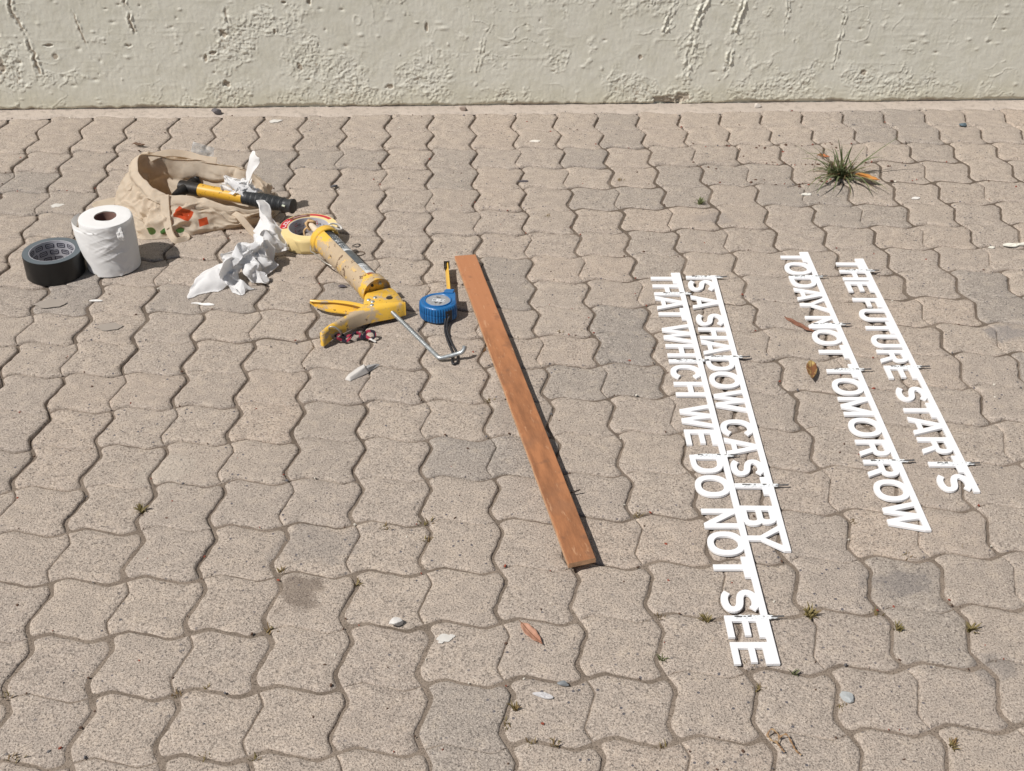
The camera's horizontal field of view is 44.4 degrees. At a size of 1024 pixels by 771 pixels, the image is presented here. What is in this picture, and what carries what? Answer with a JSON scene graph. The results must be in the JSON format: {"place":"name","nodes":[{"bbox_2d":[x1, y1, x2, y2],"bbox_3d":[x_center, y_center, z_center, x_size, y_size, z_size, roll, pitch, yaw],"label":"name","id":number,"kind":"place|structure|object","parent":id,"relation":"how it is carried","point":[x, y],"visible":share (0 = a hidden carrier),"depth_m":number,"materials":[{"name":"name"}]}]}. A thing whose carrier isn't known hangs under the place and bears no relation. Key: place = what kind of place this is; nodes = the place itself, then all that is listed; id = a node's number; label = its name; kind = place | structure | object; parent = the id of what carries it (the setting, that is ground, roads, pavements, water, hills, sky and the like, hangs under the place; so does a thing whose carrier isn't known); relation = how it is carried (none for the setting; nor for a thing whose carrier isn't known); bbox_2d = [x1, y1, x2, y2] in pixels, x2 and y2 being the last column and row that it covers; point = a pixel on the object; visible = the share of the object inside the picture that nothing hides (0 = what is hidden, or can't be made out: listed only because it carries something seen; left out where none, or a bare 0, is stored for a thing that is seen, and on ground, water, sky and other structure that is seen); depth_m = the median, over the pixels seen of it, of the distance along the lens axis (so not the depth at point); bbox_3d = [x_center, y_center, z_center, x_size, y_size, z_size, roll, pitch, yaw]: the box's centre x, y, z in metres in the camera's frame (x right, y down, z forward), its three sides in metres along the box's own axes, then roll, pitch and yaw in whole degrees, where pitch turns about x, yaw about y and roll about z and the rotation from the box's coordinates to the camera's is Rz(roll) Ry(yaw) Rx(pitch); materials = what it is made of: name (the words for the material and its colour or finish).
{"place":"outdoors","nodes":[
{"label":"outdoors","id":0,"kind":"place"},
{"bbox_2d":[0,109,1023,770],"bbox_3d":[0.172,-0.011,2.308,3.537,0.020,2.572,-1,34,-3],"label":"paving","id":1,"kind":"structure","parent":0,"point":[708,679],"depth_m":2.10,"materials":[{"name":"concrete"}]},
{"bbox_2d":[33,299,66,307],"bbox_3d":[-0.920,-0.164,2.499,0.065,0.001,0.035,-1,34,-3],"label":"cement spot","id":2,"kind":"object","parent":1,"relation":"on","point":[50,303],"visible":1,"depth_m":2.50,"materials":[{"name":"beige concrete"}]},
{"bbox_2d":[22,237,85,285],"bbox_3d":[-0.946,-0.257,2.591,0.118,0.050,0.118,-1,34,-3],"label":"duct tape","id":3,"kind":"object","parent":1,"relation":"on","point":[53,261],"visible":0.98,"depth_m":2.57,"materials":[{"name":"black plastic"}]},
{"bbox_2d":[51,203,63,206],"bbox_3d":[-1.037,-0.411,2.860,0.030,0.001,0.020,-1,34,-3],"label":"paint spot","id":4,"kind":"object","parent":1,"relation":"on","point":[56,205],"visible":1,"depth_m":2.86,"materials":[{"name":"white paint"}]},
{"bbox_2d":[71,205,140,276],"bbox_3d":[-0.843,-0.300,2.601,0.125,0.113,0.112,-1,34,-3],"label":"toilet roll","id":5,"kind":"object","parent":1,"relation":"on","point":[106,238],"visible":1,"depth_m":2.57,"materials":[{"name":"paper"}]},
{"bbox_2d":[96,322,122,330],"bbox_3d":[-0.780,-0.115,2.430,0.052,0.001,0.030,-1,34,-3],"label":"cement spot","id":6,"kind":"object","parent":1,"relation":"on","point":[108,326],"visible":1,"depth_m":2.43,"materials":[{"name":"beige concrete"}]},
{"bbox_2d":[134,503,147,513],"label":"weed","id":7,"kind":"object","parent":1,"relation":"on","point":[140,509],"visible":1,"depth_m":1.98,"materials":[{"name":"green plant"}]},
{"bbox_2d":[92,149,279,243],"bbox_3d":[-0.740,-0.432,2.791,0.434,0.127,0.288,-1,34,-3],"label":"tote bag","id":8,"kind":"object","parent":1,"relation":"on","point":[147,187],"visible":0.83,"depth_m":2.79,"materials":[{"name":"fabric"}]},
{"bbox_2d":[172,176,296,213],"bbox_3d":[-0.620,-0.415,2.779,0.294,0.038,0.092,17,38,23],"label":"hammer","id":9,"kind":"object","parent":8,"relation":"in","point":[194,186],"visible":0.91,"depth_m":2.78,"materials":[{"name":"yellow metal"}]},
{"bbox_2d":[220,151,263,195],"bbox_3d":[-0.601,-0.463,2.772,0.096,0.106,0.063,-1,34,-3],"label":"tissue wad","id":10,"kind":"object","parent":8,"relation":"in","point":[239,186],"visible":0.99,"depth_m":2.77,"materials":[{"name":"white paper"}]},
{"bbox_2d":[191,302,213,305],"bbox_3d":[-0.617,-0.163,2.502,0.048,0.003,0.009,3,34,4],"label":"paper scrap","id":11,"kind":"object","parent":1,"relation":"on","point":[208,304],"visible":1,"depth_m":2.50,"materials":[{"name":"white paper"}]},
{"bbox_2d":[187,200,288,298],"bbox_3d":[-0.545,-0.278,2.600,0.138,0.082,0.316,14,37,19],"label":"crumpled tissue","id":12,"kind":"object","parent":1,"relation":"on","point":[254,261],"visible":1,"depth_m":2.57,"materials":[{"name":"white paper"}]},
{"bbox_2d":[280,214,337,253],"bbox_3d":[-0.440,-0.330,2.720,0.124,0.035,0.125,-1,34,-3],"label":"masking tape","id":13,"kind":"object","parent":1,"relation":"on","point":[292,227],"visible":0.69,"depth_m":2.72,"materials":[{"name":"paper"}]},
{"bbox_2d":[345,364,379,380],"bbox_3d":[-0.273,-0.030,2.302,0.078,0.014,0.016,-26,43,-34],"label":"white stone","id":14,"kind":"object","parent":1,"relation":"on","point":[360,371],"visible":1,"depth_m":2.29,"materials":[{"name":"white stone"}]},
{"bbox_2d":[303,219,466,359],"bbox_3d":[-0.329,-0.187,2.475,0.214,0.078,0.579,-20,39,-27],"label":"sealant gun","id":15,"kind":"object","parent":1,"relation":"on","point":[381,297],"visible":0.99,"depth_m":2.47,"materials":[{"name":"yellow painted metal"},{"name":"plastic"},{"name":"galvanised steel"}]},
{"bbox_2d":[389,617,402,625],"bbox_3d":[-0.164,0.335,1.773,0.014,0.010,0.018,26,42,32],"label":"white stone","id":16,"kind":"object","parent":1,"relation":"on","point":[397,621],"visible":1,"depth_m":1.77,"materials":[{"name":"white stone"}]},
{"bbox_2d":[419,261,458,364],"bbox_3d":[-0.145,-0.153,2.464,0.076,0.037,0.360,-1,34,-3],"label":"tape measure","id":17,"kind":"object","parent":1,"relation":"on","point":[438,308],"visible":0.99,"depth_m":2.44,"materials":[{"name":"blue plastic"}]},
{"bbox_2d":[436,634,454,642],"bbox_3d":[-0.093,0.354,1.755,0.027,0.001,0.019,-1,34,-3],"label":"paint spot","id":18,"kind":"object","parent":1,"relation":"on","point":[441,638],"visible":1,"depth_m":1.76,"materials":[{"name":"white paint"}]},
{"bbox_2d":[0,176,963,761],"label":"joint growth","id":19,"kind":"object","parent":1,"relation":"on","point":[506,716],"visible":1,"depth_m":1.72,"materials":[{"name":"green plant"}]},
{"bbox_2d":[0,0,1023,109],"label":"wall","id":20,"kind":"structure","parent":1,"relation":"on","point":[96,54],"depth_m":3.29,"materials":[{"name":"paint"}]},
{"bbox_2d":[0,100,1023,119],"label":"mortar strip","id":21,"kind":"object","parent":1,"relation":"on","point":[666,108],"visible":1,"depth_m":3.36,"materials":[{"name":"beige concrete"}]},
{"bbox_2d":[211,108,221,114],"bbox_3d":[-0.780,-0.724,3.310,0.028,0.015,0.021,-1,34,-3],"label":"dark lump","id":22,"kind":"object","parent":21,"relation":"on","point":[216,111],"visible":1,"depth_m":3.30,"materials":[{"name":"grey stone"}]},
{"bbox_2d":[506,701,519,710],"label":"weed","id":23,"kind":"object","parent":1,"relation":"on","point":[514,707],"visible":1,"depth_m":1.65,"materials":[{"name":"plant"}]},
{"bbox_2d":[455,254,595,567],"bbox_3d":[0.011,0.000,2.256,0.066,0.022,0.971,-7,35,-11],"label":"wooden board","id":24,"kind":"object","parent":1,"relation":"on","point":[571,535],"visible":1,"depth_m":2.15,"materials":[{"name":"wood"}]},
{"bbox_2d":[520,621,541,643],"bbox_3d":[0.025,0.346,1.761,0.016,0.006,0.058,-22,40,-29],"label":"dry leaf","id":25,"kind":"object","parent":1,"relation":"on","point":[529,630],"visible":1,"depth_m":1.76,"materials":[{"name":"orange plant"}]},
{"bbox_2d":[532,692,553,698],"bbox_3d":[0.042,0.412,1.671,0.029,0.003,0.010,13,36,18],"label":"paint chip","id":26,"kind":"object","parent":1,"relation":"on","point":[544,695],"visible":1,"depth_m":1.67,"materials":[{"name":"white paint"}]},
{"bbox_2d":[557,680,568,685],"bbox_3d":[0.068,0.400,1.686,0.016,0.006,0.008,-1,34,-3],"label":"grey pebble","id":27,"kind":"object","parent":1,"relation":"on","point":[563,682],"visible":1,"depth_m":1.68,"materials":[{"name":"grey stone"}]},
{"bbox_2d":[656,653,666,662],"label":"weed","id":28,"kind":"object","parent":1,"relation":"on","point":[659,656],"visible":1,"depth_m":1.73,"materials":[{"name":"green plant"}]},
{"bbox_2d":[695,196,703,204],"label":"weed","id":29,"kind":"object","parent":1,"relation":"on","point":[700,201],"visible":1,"depth_m":2.90,"materials":[{"name":"green plant"}]},
{"bbox_2d":[698,612,712,621],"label":"weed","id":30,"kind":"object","parent":1,"relation":"on","point":[703,616],"visible":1,"depth_m":1.79,"materials":[{"name":"plant"}]},
{"bbox_2d":[651,273,783,665],"bbox_3d":[0.338,0.072,2.168,0.086,0.009,1.094,0,34,-1],"label":"letter sign","id":31,"kind":"object","parent":1,"relation":"on","point":[746,566],"visible":1,"depth_m":2.05,"materials":[{"name":"metal"}]},
{"bbox_2d":[686,275,790,552],"bbox_3d":[0.405,0.011,2.259,0.088,0.009,0.854,0,34,0],"label":"letter sign","id":32,"kind":"object","parent":1,"relation":"on","point":[766,485],"visible":1,"depth_m":2.22,"materials":[{"name":"metal"}]},
{"bbox_2d":[766,728,801,755],"bbox_3d":[0.347,0.456,1.601,0.022,0.012,0.051,-27,43,-34],"label":"dry twig","id":33,"kind":"object","parent":1,"relation":"on","point":[779,737],"visible":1,"depth_m":1.60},
{"bbox_2d":[787,668,799,675],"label":"weed","id":34,"kind":"object","parent":1,"relation":"on","point":[796,673],"visible":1,"depth_m":1.71,"materials":[{"name":"green plant"}]},
{"bbox_2d":[784,316,813,331],"bbox_3d":[0.566,-0.119,2.456,0.013,0.005,0.080,-27,43,-34],"label":"dry leaf","id":35,"kind":"object","parent":1,"relation":"on","point":[796,323],"visible":1,"depth_m":2.46,"materials":[{"name":"brown plant"}]},
{"bbox_2d":[802,602,820,619],"bbox_3d":[0.428,0.326,1.798,0.027,0.018,0.031,-25,42,-33],"label":"weed","id":36,"kind":"object","parent":1,"relation":"on","point":[810,613],"visible":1,"depth_m":1.80,"materials":[{"name":"plant"}]},
{"bbox_2d":[806,360,816,377],"bbox_3d":[0.553,-0.029,2.317,0.022,0.012,0.070,-1,34,-3],"label":"dry leaf","id":37,"kind":"object","parent":1,"relation":"on","point":[811,366],"visible":1,"depth_m":2.32,"materials":[{"name":"brown plant"}]},
{"bbox_2d":[840,691,853,702],"bbox_3d":[0.447,0.414,1.671,0.020,0.007,0.017,19,38,25],"label":"stone shard","id":38,"kind":"object","parent":1,"relation":"on","point":[846,696],"visible":1,"depth_m":1.67,"materials":[{"name":"white stone"}]},
{"bbox_2d":[799,137,898,194],"bbox_3d":[0.805,-0.538,2.978,0.242,0.125,0.198,-1,34,-3],"label":"grass tuft","id":39,"kind":"object","parent":1,"relation":"on","point":[839,170],"visible":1,"depth_m":3.01,"materials":[{"name":"green plant"}]},
{"bbox_2d":[854,172,879,179],"bbox_3d":[0.844,-0.495,3.000,0.072,0.017,0.026,22,39,28],"label":"dry leaf","id":40,"kind":"object","parent":39,"relation":"on","point":[861,174],"visible":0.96,"depth_m":3.00,"materials":[{"name":"orange plant"}]},
{"bbox_2d":[780,252,931,531],"bbox_3d":[0.624,-0.031,2.325,0.086,0.009,0.911,0,34,-1],"label":"letter sign","id":41,"kind":"object","parent":1,"relation":"on","point":[822,325],"visible":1,"depth_m":2.23,"materials":[{"name":"metal"}]},
{"bbox_2d":[891,619,904,631],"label":"weed","id":42,"kind":"object","parent":1,"relation":"on","point":[898,627],"visible":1,"depth_m":1.78,"materials":[{"name":"green plant"}]},
{"bbox_2d":[836,258,979,493],"bbox_3d":[0.734,-0.050,2.354,0.086,0.009,0.787,0,34,-1],"label":"letter sign","id":43,"kind":"object","parent":1,"relation":"on","point":[959,463],"visible":1,"depth_m":2.31,"materials":[{"name":"metal"}]},
{"bbox_2d":[948,737,960,751],"bbox_3d":[0.565,0.460,1.607,0.019,0.015,0.025,-1,34,-3],"label":"weed","id":44,"kind":"object","parent":1,"relation":"on","point":[953,743],"visible":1,"depth_m":1.61,"materials":[{"name":"plant"}]},
{"bbox_2d":[966,621,980,633],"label":"weed","id":45,"kind":"object","parent":1,"relation":"on","point":[970,628],"visible":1,"depth_m":1.78,"materials":[{"name":"plant"}]},
{"bbox_2d":[1003,242,1023,246],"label":"paint chip","id":46,"kind":"object","parent":1,"relation":"on","point":[1013,244],"visible":1,"depth_m":2.74,"materials":[{"name":"white paint"}]},
{"bbox_2d":[2,109,1022,769],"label":"litter","id":47,"kind":"object","parent":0,"point":[558,421],"visible":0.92,"depth_m":2.23,"materials":[{"name":"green plant"}]}
]}

